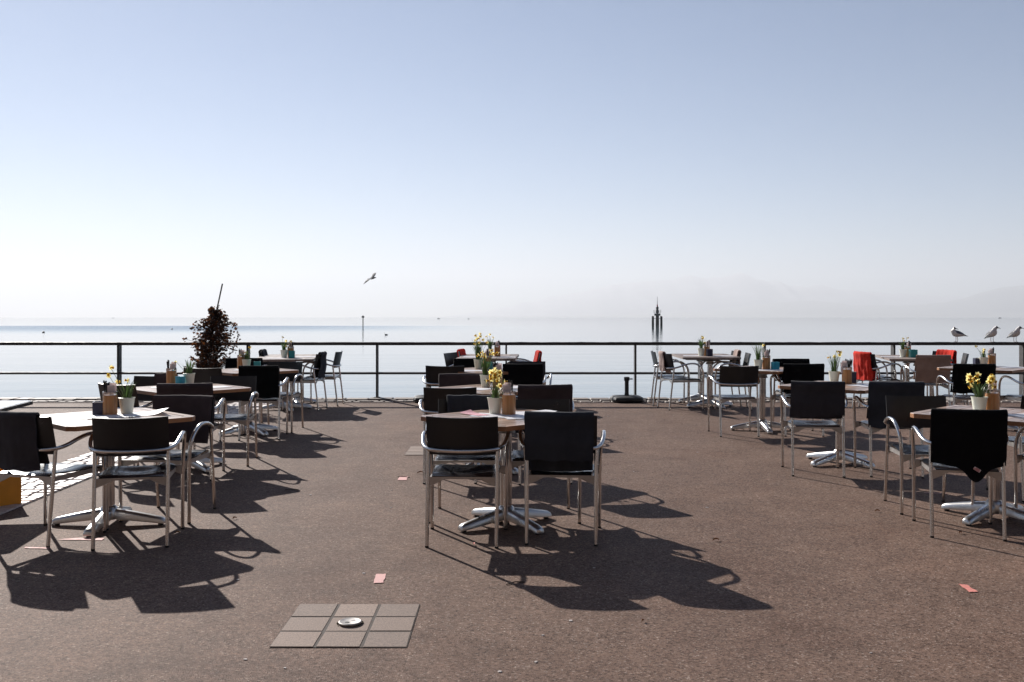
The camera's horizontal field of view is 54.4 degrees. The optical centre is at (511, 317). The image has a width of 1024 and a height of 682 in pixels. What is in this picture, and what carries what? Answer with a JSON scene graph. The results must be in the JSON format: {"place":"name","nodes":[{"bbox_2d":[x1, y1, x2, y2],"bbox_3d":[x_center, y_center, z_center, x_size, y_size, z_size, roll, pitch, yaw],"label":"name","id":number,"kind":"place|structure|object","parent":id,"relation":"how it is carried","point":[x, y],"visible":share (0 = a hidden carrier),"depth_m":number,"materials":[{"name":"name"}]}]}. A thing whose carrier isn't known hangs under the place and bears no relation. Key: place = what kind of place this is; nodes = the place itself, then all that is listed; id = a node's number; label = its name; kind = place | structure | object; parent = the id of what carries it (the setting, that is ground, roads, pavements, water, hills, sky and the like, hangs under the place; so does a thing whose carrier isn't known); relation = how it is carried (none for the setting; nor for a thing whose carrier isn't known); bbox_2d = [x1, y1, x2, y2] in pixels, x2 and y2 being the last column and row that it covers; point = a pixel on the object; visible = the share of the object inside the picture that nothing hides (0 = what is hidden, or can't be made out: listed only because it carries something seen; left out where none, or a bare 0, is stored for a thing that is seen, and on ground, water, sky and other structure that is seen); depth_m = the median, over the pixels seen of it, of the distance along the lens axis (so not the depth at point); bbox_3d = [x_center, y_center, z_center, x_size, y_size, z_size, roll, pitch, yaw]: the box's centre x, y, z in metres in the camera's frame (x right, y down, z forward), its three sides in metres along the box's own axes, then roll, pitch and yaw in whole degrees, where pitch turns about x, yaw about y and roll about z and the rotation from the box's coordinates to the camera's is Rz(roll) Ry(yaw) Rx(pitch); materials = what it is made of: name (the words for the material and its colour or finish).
{"place":"outdoors","nodes":[
{"label":"outdoors","id":0,"kind":"place"},
{"bbox_2d":[0,402,1023,681],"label":"terrace ground","id":1,"kind":"structure","parent":0,"point":[822,572],"depth_m":5.73,"materials":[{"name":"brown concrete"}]},
{"bbox_2d":[0,400,32,410],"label":"bistro table","id":2,"kind":"object","parent":1,"relation":"on","point":[9,405],"visible":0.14,"depth_m":7.70,"materials":[{"name":"white laminate"}]},
{"bbox_2d":[0,416,108,547],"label":"armchair","id":3,"kind":"object","parent":1,"relation":"on","point":[46,473],"visible":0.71,"depth_m":6.27,"materials":[{"name":"metal"}]},
{"bbox_2d":[0,411,49,471],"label":"blanket","id":4,"kind":"object","parent":3,"relation":"attached to","point":[18,443],"visible":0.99,"depth_m":6.21,"materials":[{"name":"fabric"}]},
{"bbox_2d":[40,408,194,536],"bbox_3d":[-2.760,1.052,6.816,0.870,0.745,0.870,-1,1,-45],"label":"bistro table","id":5,"kind":"object","parent":1,"relation":"on","point":[60,422],"visible":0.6,"depth_m":6.79,"materials":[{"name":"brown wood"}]},
{"bbox_2d":[92,401,102,414],"bbox_3d":[-2.872,0.633,6.925,0.076,0.089,0.076,0,1,-12],"label":"tin","id":6,"kind":"object","parent":5,"relation":"on","point":[97,407],"visible":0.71,"depth_m":6.89,"materials":[{"name":"metal"}]},
{"bbox_2d":[103,391,117,414],"bbox_3d":[-2.785,0.597,6.899,0.096,0.163,0.095,0,1,0],"label":"cutlery holder","id":7,"kind":"object","parent":5,"relation":"on","point":[109,403],"visible":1,"depth_m":6.86,"materials":[{"name":"brown wood"}]},
{"bbox_2d":[87,414,135,418],"bbox_3d":[-2.720,0.675,6.770,0.300,0.003,0.200,0,0,-20],"label":"menu sheet","id":8,"kind":"object","parent":5,"relation":"on","point":[112,416],"visible":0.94,"depth_m":6.76,"materials":[{"name":"paper"}]},
{"bbox_2d":[106,365,135,413],"bbox_3d":[-2.722,0.504,6.957,0.194,0.344,0.122,0,0,-36],"label":"potted daffodil","id":9,"kind":"object","parent":5,"relation":"on","point":[126,401],"visible":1,"depth_m":6.95,"materials":[{"name":"beige ceramic"}]},
{"bbox_2d":[0,402,266,514],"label":"cobbled strip","id":10,"kind":"object","parent":1,"relation":"on","point":[31,490],"visible":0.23,"depth_m":8.45,"materials":[{"name":"stone"}]},
{"bbox_2d":[0,468,20,505],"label":"plastic crate","id":11,"kind":"object","parent":10,"relation":"on","point":[10,490],"visible":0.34,"depth_m":7.45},
{"bbox_2d":[88,416,185,550],"bbox_3d":[-2.407,1.022,6.390,0.574,0.814,0.550,0,1,-11],"label":"armchair","id":12,"kind":"object","parent":1,"relation":"on","point":[128,437],"visible":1,"depth_m":6.18,"materials":[{"name":"metal"}]},
{"bbox_2d":[97,383,179,472],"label":"armchair","id":13,"kind":"object","parent":1,"relation":"on","point":[133,393],"visible":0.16,"depth_m":8.74,"materials":[{"name":"metal"}]},
{"bbox_2d":[133,376,176,448],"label":"armchair","id":14,"kind":"object","parent":1,"relation":"on","point":[140,381],"visible":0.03,"depth_m":9.77,"materials":[{"name":"metal"}]},
{"bbox_2d":[118,399,215,523],"bbox_3d":[-2.442,1.013,7.135,0.574,0.815,0.550,0,1,6],"label":"armchair","id":15,"kind":"object","parent":1,"relation":"on","point":[191,456],"visible":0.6,"depth_m":6.94,"materials":[{"name":"metal"}]},
{"bbox_2d":[152,395,214,443],"bbox_3d":[-2.425,0.748,7.333,0.461,0.341,0.188,0,1,6],"label":"blanket","id":16,"kind":"object","parent":15,"relation":"attached to","point":[199,407],"visible":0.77,"depth_m":7.33,"materials":[{"name":"fabric"}]},
{"bbox_2d":[158,397,225,480],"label":"armchair","id":17,"kind":"object","parent":1,"relation":"on","point":[221,426],"visible":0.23,"depth_m":9.04,"materials":[{"name":"metal"}]},
{"bbox_2d":[156,383,212,395],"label":"blanket","id":18,"kind":"object","parent":17,"relation":"attached to","point":[184,388],"visible":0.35,"depth_m":8.49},
{"bbox_2d":[136,383,250,472],"bbox_3d":[-3.000,1.025,9.196,0.870,0.745,0.870,1,1,44],"label":"bistro table","id":19,"kind":"object","parent":1,"relation":"on","point":[198,464],"visible":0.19,"depth_m":9.05,"materials":[{"name":"brown wood"}]},
{"bbox_2d":[166,368,176,382],"bbox_3d":[-3.250,0.568,9.499,0.096,0.163,0.095,0,1,0],"label":"cutlery holder","id":20,"kind":"object","parent":19,"relation":"on","point":[171,373],"visible":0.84,"depth_m":9.46,"materials":[{"name":"brown wood"}]},
{"bbox_2d":[175,360,194,382],"bbox_3d":[-3.086,0.515,9.513,0.276,0.266,0.167,0,1,0],"label":"potted plant","id":21,"kind":"object","parent":19,"relation":"on","point":[189,375],"visible":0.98,"depth_m":9.47,"materials":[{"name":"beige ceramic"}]},
{"bbox_2d":[182,284,240,372],"bbox_3d":[-4.548,0.410,15.176,0.887,1.842,0.700,0,1,0],"label":"potted shrub","id":22,"kind":"object","parent":1,"relation":"on","point":[214,326],"visible":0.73,"depth_m":15.07,"materials":[{"name":"green plant"}]},
{"bbox_2d":[183,367,242,440],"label":"armchair","id":23,"kind":"object","parent":1,"relation":"on","point":[203,375],"visible":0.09,"depth_m":11.06,"materials":[{"name":"metal"}]},
{"bbox_2d":[193,376,258,466],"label":"armchair","id":24,"kind":"object","parent":1,"relation":"on","point":[249,396],"visible":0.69,"depth_m":9.76,"materials":[{"name":"metal"}]},
{"bbox_2d":[217,375,262,428],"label":"armchair","id":25,"kind":"object","parent":1,"relation":"on","point":[260,413],"visible":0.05,"depth_m":12.53,"materials":[{"name":"metal"}]},
{"bbox_2d":[225,358,262,375],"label":"blanket","id":26,"kind":"object","parent":25,"relation":"attached to","point":[230,362],"visible":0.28,"depth_m":12.66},
{"bbox_2d":[218,368,298,435],"bbox_3d":[-3.100,0.997,11.736,0.870,0.745,0.870,-1,1,-45],"label":"bistro table","id":27,"kind":"object","parent":1,"relation":"on","point":[235,372],"visible":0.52,"depth_m":11.63,"materials":[{"name":"silver wood"}]},
{"bbox_2d":[238,367,288,440],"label":"armchair","id":28,"kind":"object","parent":1,"relation":"on","point":[274,401],"visible":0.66,"depth_m":11.18,"materials":[{"name":"metal"}]},
{"bbox_2d":[238,365,278,398],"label":"blanket","id":29,"kind":"object","parent":28,"relation":"attached to","point":[267,384],"visible":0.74,"depth_m":11.10,"materials":[{"name":"fabric"}]},
{"bbox_2d":[250,361,303,432],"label":"armchair","id":30,"kind":"object","parent":1,"relation":"on","point":[295,377],"visible":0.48,"depth_m":12.26,"materials":[{"name":"metal"}]},
{"bbox_2d":[257,354,315,411],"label":"bistro table","id":31,"kind":"object","parent":1,"relation":"on","point":[272,358],"visible":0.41,"depth_m":14.40,"materials":[{"name":"silver wood"}]},
{"bbox_2d":[282,354,327,410],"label":"armchair","id":32,"kind":"object","parent":1,"relation":"on","point":[316,367],"visible":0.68,"depth_m":14.24,"materials":[{"name":"metal"}]},
{"bbox_2d":[312,351,326,378],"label":"blanket","id":33,"kind":"object","parent":32,"relation":"on","point":[320,374],"visible":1,"depth_m":14.36,"materials":[{"name":"fabric"}]},
{"bbox_2d":[302,351,343,405],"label":"armchair","id":34,"kind":"object","parent":1,"relation":"on","point":[337,361],"visible":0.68,"depth_m":14.95,"materials":[{"name":"metal"}]},
{"bbox_2d":[270,604,419,647],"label":"paving slabs","id":35,"kind":"structure","parent":1,"relation":"on","point":[381,626],"depth_m":4.63,"materials":[{"name":"concrete"}]},
{"bbox_2d":[338,618,361,626],"bbox_3d":[-0.762,1.435,4.685,0.108,0.011,0.108,0,1,-20],"label":"socket lid","id":36,"kind":"object","parent":35,"relation":"on","point":[348,622],"visible":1,"depth_m":4.67,"materials":[{"name":"metal"}]},
{"bbox_2d":[423,365,463,387],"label":"armchair","id":37,"kind":"object","parent":1,"relation":"on","point":[431,376],"visible":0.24,"depth_m":11.46,"materials":[{"name":"metal"}]},
{"bbox_2d":[419,387,482,483],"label":"armchair","id":38,"kind":"object","parent":1,"relation":"on","point":[428,405],"visible":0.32,"depth_m":8.40,"materials":[{"name":"metal"}]},
{"bbox_2d":[426,399,502,523],"bbox_3d":[-0.320,1.013,7.127,0.574,0.814,0.550,0,1,0],"label":"armchair","id":39,"kind":"object","parent":1,"relation":"on","point":[446,459],"visible":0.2,"depth_m":6.93,"materials":[{"name":"metal"}]},
{"bbox_2d":[447,395,498,433],"bbox_3d":[-0.290,0.719,7.342,0.396,0.290,0.158,0,0,4],"label":"blanket","id":40,"kind":"object","parent":39,"relation":"attached to","point":[458,403],"visible":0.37,"depth_m":7.35,"materials":[{"name":"fabric"}]},
{"bbox_2d":[421,416,510,548],"bbox_3d":[-0.301,1.021,6.421,0.574,0.815,0.550,0,1,3],"label":"armchair","id":41,"kind":"object","parent":1,"relation":"on","point":[461,436],"visible":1,"depth_m":6.20,"materials":[{"name":"metal"}]},
{"bbox_2d":[434,383,517,474],"bbox_3d":[-0.200,1.026,9.126,0.870,0.745,0.870,-1,1,-44],"label":"bistro table","id":42,"kind":"object","parent":1,"relation":"on","point":[489,392],"visible":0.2,"depth_m":9.00,"materials":[{"name":"brown wood"}]},
{"bbox_2d":[476,349,499,386],"bbox_3d":[-0.223,0.473,9.265,0.202,0.357,0.153,0,0,20],"label":"potted daffodil","id":43,"kind":"object","parent":42,"relation":"on","point":[485,368],"visible":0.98,"depth_m":9.26,"materials":[{"name":"plant"}]},
{"bbox_2d":[458,367,507,374],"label":"bistro table","id":44,"kind":"object","parent":1,"relation":"on","point":[480,372],"visible":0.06,"depth_m":11.49,"materials":[{"name":"brown wood"}]},
{"bbox_2d":[471,333,488,368],"bbox_3d":[-0.391,0.402,11.940,0.221,0.438,0.175,0,0,19],"label":"potted daffodil","id":45,"kind":"object","parent":44,"relation":"on","point":[478,350],"visible":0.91,"depth_m":11.93,"materials":[{"name":"plant"}]},
{"bbox_2d":[421,408,551,534],"bbox_3d":[-0.040,1.052,6.816,0.870,0.745,0.870,-1,1,-42],"label":"bistro table","id":46,"kind":"object","parent":1,"relation":"on","point":[486,516],"visible":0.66,"depth_m":6.78,"materials":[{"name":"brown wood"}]},
{"bbox_2d":[484,367,506,413],"bbox_3d":[-0.117,0.513,6.965,0.133,0.326,0.132,0,0,42],"label":"potted daffodil","id":47,"kind":"object","parent":46,"relation":"on","point":[495,403],"visible":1,"depth_m":6.95,"materials":[{"name":"plant"}]},
{"bbox_2d":[502,391,515,414],"bbox_3d":[-0.022,0.596,6.929,0.096,0.163,0.096,0,1,0],"label":"cutlery holder","id":48,"kind":"object","parent":46,"relation":"on","point":[508,403],"visible":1,"depth_m":6.89,"materials":[{"name":"brown wood"}]},
{"bbox_2d":[457,354,518,361],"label":"bistro table","id":49,"kind":"object","parent":1,"relation":"on","point":[507,357],"visible":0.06,"depth_m":14.60,"materials":[{"name":"brown wood"}]},
{"bbox_2d":[501,375,546,407],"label":"armchair","id":50,"kind":"object","parent":1,"relation":"on","point":[545,378],"visible":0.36,"depth_m":11.64,"materials":[{"name":"metal"}]},
{"bbox_2d":[503,364,542,384],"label":"blanket","id":51,"kind":"object","parent":50,"relation":"attached to","point":[525,374],"visible":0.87,"depth_m":11.43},
{"bbox_2d":[509,361,551,384],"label":"armchair","id":52,"kind":"object","parent":1,"relation":"on","point":[537,362],"visible":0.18,"depth_m":12.35,"materials":[{"name":"metal"}]},
{"bbox_2d":[507,399,580,524],"bbox_3d":[0.209,1.014,7.103,0.574,0.815,0.550,0,1,-2],"label":"armchair","id":53,"kind":"object","parent":1,"relation":"on","point":[559,405],"visible":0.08,"depth_m":7.34,"materials":[{"name":"metal"}]},
{"bbox_2d":[517,402,573,484],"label":"armchair","id":54,"kind":"object","parent":1,"relation":"on","point":[519,470],"visible":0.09,"depth_m":8.34,"materials":[{"name":"metal"}]},
{"bbox_2d":[518,384,572,411],"bbox_3d":[0.279,0.712,8.389,0.470,0.294,0.151,0,1,-7],"label":"blanket","id":55,"kind":"object","parent":54,"relation":"attached to","point":[563,391],"visible":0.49,"depth_m":8.33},
{"bbox_2d":[518,415,605,545],"bbox_3d":[0.326,1.020,6.484,0.574,0.815,0.550,0,1,4],"label":"armchair","id":56,"kind":"object","parent":1,"relation":"on","point":[593,476],"visible":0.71,"depth_m":6.28,"materials":[{"name":"metal"}]},
{"bbox_2d":[524,411,593,470],"bbox_3d":[0.298,0.785,6.282,0.438,0.390,0.189,0,1,4],"label":"blanket","id":57,"kind":"object","parent":56,"relation":"attached to","point":[559,441],"visible":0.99,"depth_m":6.22,"materials":[{"name":"fabric"}]},
{"bbox_2d":[650,351,688,405],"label":"armchair","id":58,"kind":"object","parent":1,"relation":"on","point":[655,365],"visible":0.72,"depth_m":14.96,"materials":[{"name":"metal"}]},
{"bbox_2d":[657,354,703,409],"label":"armchair","id":59,"kind":"object","parent":1,"relation":"on","point":[668,362],"visible":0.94,"depth_m":14.38,"materials":[{"name":"metal"}]},
{"bbox_2d":[672,354,740,408],"bbox_3d":[2.950,0.958,15.216,0.856,0.745,1.493,0,1,0],"label":"bistro table","id":60,"kind":"object","parent":1,"relation":"on","point":[709,360],"visible":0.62,"depth_m":14.84,"materials":[{"name":"silver wood"}]},
{"bbox_2d":[699,351,741,406],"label":"armchair","id":61,"kind":"object","parent":1,"relation":"on","point":[706,375],"visible":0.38,"depth_m":15.30,"materials":[{"name":"metal"}]},
{"bbox_2d":[711,352,751,409],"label":"armchair","id":62,"kind":"object","parent":1,"relation":"on","point":[747,356],"visible":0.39,"depth_m":14.62,"materials":[{"name":"metal"}]},
{"bbox_2d":[707,366,759,436],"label":"armchair","id":63,"kind":"object","parent":1,"relation":"on","point":[738,376],"visible":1,"depth_m":11.43,"materials":[{"name":"metal"}]},
{"bbox_2d":[713,367,790,433],"bbox_3d":[3.020,0.994,12.016,0.870,0.745,0.870,-1,1,-45],"label":"bistro table","id":64,"kind":"object","parent":1,"relation":"on","point":[764,424],"visible":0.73,"depth_m":11.98,"materials":[{"name":"silver wood"}]},
{"bbox_2d":[750,342,765,368],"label":"potted daffodil","id":65,"kind":"object","parent":64,"relation":"on","point":[758,360],"visible":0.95,"depth_m":11.88,"materials":[{"name":"beige ceramic"}]},
{"bbox_2d":[770,375,823,436],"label":"armchair","id":66,"kind":"object","parent":1,"relation":"on","point":[786,397],"visible":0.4,"depth_m":11.79,"materials":[{"name":"metal"}]},
{"bbox_2d":[782,363,824,392],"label":"blanket","id":67,"kind":"object","parent":66,"relation":"attached to","point":[803,372],"visible":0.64,"depth_m":11.42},
{"bbox_2d":[772,374,821,429],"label":"armchair","id":68,"kind":"object","parent":1,"relation":"on","point":[776,392],"visible":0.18,"depth_m":12.53,"materials":[{"name":"metal"}]},
{"bbox_2d":[772,358,809,380],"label":"blanket","id":69,"kind":"object","parent":68,"relation":"attached to","point":[782,361],"visible":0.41,"depth_m":12.56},
{"bbox_2d":[780,395,847,477],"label":"armchair","id":70,"kind":"object","parent":1,"relation":"on","point":[800,425],"visible":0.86,"depth_m":8.84,"materials":[{"name":"metal"}]},
{"bbox_2d":[790,381,844,418],"bbox_3d":[2.693,0.731,8.786,0.465,0.342,0.192,0,1,9],"label":"blanket","id":71,"kind":"object","parent":70,"relation":"attached to","point":[816,400],"visible":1,"depth_m":8.72,"materials":[{"name":"fabric"}]},
{"bbox_2d":[778,381,874,468],"bbox_3d":[3.120,1.022,9.476,0.870,0.745,0.870,-1,1,-45],"label":"bistro table","id":72,"kind":"object","parent":1,"relation":"on","point":[826,457],"visible":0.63,"depth_m":9.37,"materials":[{"name":"silver wood"}]},
{"bbox_2d":[827,350,843,380],"bbox_3d":[3.173,0.485,9.801,0.168,0.322,0.157,0,0,-39],"label":"potted daffodil","id":73,"kind":"object","parent":72,"relation":"on","point":[834,373],"visible":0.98,"depth_m":9.76,"materials":[{"name":"beige ceramic"}]},
{"bbox_2d":[842,367,851,383],"bbox_3d":[3.262,0.565,9.699,0.096,0.163,0.096,0,1,0],"label":"cutlery holder","id":74,"kind":"object","parent":72,"relation":"on","point":[847,375],"visible":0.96,"depth_m":9.66,"materials":[{"name":"brown wood"}]},
{"bbox_2d":[852,354,904,407],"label":"armchair","id":75,"kind":"object","parent":1,"relation":"on","point":[875,367],"visible":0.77,"depth_m":14.26,"materials":[{"name":"metal"}]},
{"bbox_2d":[853,351,877,380],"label":"blanket","id":76,"kind":"object","parent":75,"relation":"attached to","point":[862,368],"visible":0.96,"depth_m":14.35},
{"bbox_2d":[853,396,923,477],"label":"armchair","id":77,"kind":"object","parent":1,"relation":"on","point":[864,424],"visible":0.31,"depth_m":8.95,"materials":[{"name":"metal"}]},
{"bbox_2d":[866,381,924,428],"bbox_3d":[3.369,0.770,8.744,0.472,0.417,0.190,0,1,7],"label":"blanket","id":78,"kind":"object","parent":77,"relation":"attached to","point":[878,392],"visible":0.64,"depth_m":8.70,"materials":[{"name":"fabric"}]},
{"bbox_2d":[875,355,952,381],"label":"bistro table","id":79,"kind":"object","parent":1,"relation":"on","point":[906,361],"visible":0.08,"depth_m":14.60,"materials":[{"name":"brown wood"}]},
{"bbox_2d":[900,365,950,405],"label":"armchair","id":80,"kind":"object","parent":1,"relation":"on","point":[945,385],"visible":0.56,"depth_m":13.50,"materials":[{"name":"metal"}]},
{"bbox_2d":[913,355,950,383],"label":"blanket","id":81,"kind":"object","parent":80,"relation":"attached to","point":[925,369],"visible":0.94,"depth_m":13.44,"materials":[{"name":"fabric"}]},
{"bbox_2d":[883,395,974,514],"bbox_3d":[3.070,1.010,7.394,0.574,0.814,0.550,0,1,5],"label":"armchair","id":82,"kind":"object","parent":1,"relation":"on","point":[899,409],"visible":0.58,"depth_m":7.61,"materials":[{"name":"metal"}]},
{"bbox_2d":[936,375,974,404],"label":"armchair","id":83,"kind":"object","parent":1,"relation":"on","point":[959,398],"visible":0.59,"depth_m":11.62,"materials":[{"name":"metal"}]},
{"bbox_2d":[950,363,995,393],"bbox_3d":[5.304,0.706,11.444,0.470,0.348,0.190,0,1,5],"label":"blanket","id":84,"kind":"object","parent":83,"relation":"attached to","point":[958,380],"visible":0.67,"depth_m":11.39,"materials":[{"name":"fabric"}]},
{"bbox_2d":[911,420,1008,541],"bbox_3d":[2.990,1.019,6.641,0.574,0.815,0.550,0,1,13],"label":"armchair","id":85,"kind":"object","parent":1,"relation":"on","point":[942,469],"visible":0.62,"depth_m":6.49,"materials":[{"name":"metal"}]},
{"bbox_2d":[929,408,1007,481],"bbox_3d":[2.948,0.824,6.434,0.462,0.469,0.167,0,1,13],"label":"blanket","id":86,"kind":"object","parent":85,"relation":"attached to","point":[971,444],"visible":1,"depth_m":6.38,"materials":[{"name":"fabric"}]},
{"bbox_2d":[910,405,1023,525],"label":"bistro table","id":87,"kind":"object","parent":1,"relation":"on","point":[980,509],"visible":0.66,"depth_m":6.98,"materials":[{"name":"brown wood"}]},
{"bbox_2d":[966,371,996,409],"bbox_3d":[3.298,0.528,7.017,0.229,0.295,0.205,0,1,0],"label":"potted daffodil","id":88,"kind":"object","parent":87,"relation":"on","point":[979,400],"visible":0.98,"depth_m":7.00,"materials":[{"name":"plant"}]},
{"bbox_2d":[985,389,999,409],"bbox_3d":[3.405,0.595,7.059,0.096,0.163,0.095,0,1,0],"label":"cutlery holder","id":89,"kind":"object","parent":87,"relation":"on","point":[993,400],"visible":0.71,"depth_m":7.02,"materials":[{"name":"brown wood"}]},
{"bbox_2d":[937,366,1023,430],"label":"bistro table","id":90,"kind":"object","parent":1,"relation":"on","point":[998,370],"visible":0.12,"depth_m":11.94,"materials":[{"name":"brown wood"}]},
{"bbox_2d":[986,395,1023,501],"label":"armchair","id":91,"kind":"object","parent":1,"relation":"on","point":[1021,442],"visible":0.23,"depth_m":7.65,"materials":[{"name":"metal"}]},
{"bbox_2d":[998,375,1023,407],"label":"armchair","id":92,"kind":"object","parent":1,"relation":"on","point":[1010,397],"visible":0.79,"depth_m":11.71,"materials":[{"name":"metal"}]},
{"bbox_2d":[1013,427,1023,508],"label":"armchair","id":93,"kind":"object","parent":1,"relation":"on","point":[1017,458],"visible":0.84,"depth_m":7.13,"materials":[{"name":"metal"}]},
{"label":"armchair","id":94,"kind":"object","parent":1,"relation":"on","visible":0},
{"bbox_2d":[438,373,480,386],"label":"blanket","id":95,"kind":"object","parent":94,"relation":"attached to","point":[451,379],"visible":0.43,"depth_m":9.71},
{"bbox_2d":[0,317,1023,397],"bbox_3d":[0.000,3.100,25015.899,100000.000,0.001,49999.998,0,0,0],"label":"lake water","id":96,"kind":"structure","parent":0,"point":[354,358],"depth_m":108.70,"materials":[{"name":"blue liquid"}]},
{"bbox_2d":[0,0,1023,316],"label":"sky","id":97,"kind":"structure","parent":0,"point":[468,156],"materials":[{"name":"blue"}]},
{"bbox_2d":[447,272,966,316],"bbox_3d":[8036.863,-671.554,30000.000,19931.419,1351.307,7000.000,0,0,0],"label":"mountains","id":98,"kind":"structure","parent":0,"point":[689,293],"depth_m":28299.02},
{"bbox_2d":[478,312,1023,316],"bbox_3d":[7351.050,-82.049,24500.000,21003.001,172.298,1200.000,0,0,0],"label":"shore","id":99,"kind":"structure","parent":0,"point":[1019,314],"depth_m":24218.46,"materials":[{"name":"grey"}]},
{"bbox_2d":[583,285,1023,315],"bbox_3d":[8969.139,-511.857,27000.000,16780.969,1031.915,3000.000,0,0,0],"label":"hills","id":100,"kind":"structure","parent":0,"point":[1005,300],"depth_m":26313.56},
{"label":"quay wall","id":101,"kind":"structure","parent":0,"visible":0},
{"bbox_2d":[0,397,1020,401],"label":"kerb","id":102,"kind":"structure","parent":101,"relation":"on","point":[371,399],"depth_m":15.84,"materials":[{"name":"concrete"}]},
{"bbox_2d":[0,342,1023,397],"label":"railing","id":103,"kind":"object","parent":102,"relation":"on","point":[119,372],"visible":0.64,"depth_m":16.00,"materials":[{"name":"metal"}]},
{"bbox_2d":[610,377,643,402],"bbox_3d":[1.800,1.132,15.618,0.490,0.388,0.490,0,1,-4],"label":"parasol base","id":104,"kind":"object","parent":102,"relation":"on","point":[626,397],"visible":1,"depth_m":15.45,"materials":[{"name":"black metal"}]},
{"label":"armchair","id":105,"kind":"object","parent":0,"visible":0},
{"bbox_2d":[453,358,482,367],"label":"blanket","id":106,"kind":"object","parent":105,"relation":"attached to","point":[467,362],"visible":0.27,"depth_m":12.62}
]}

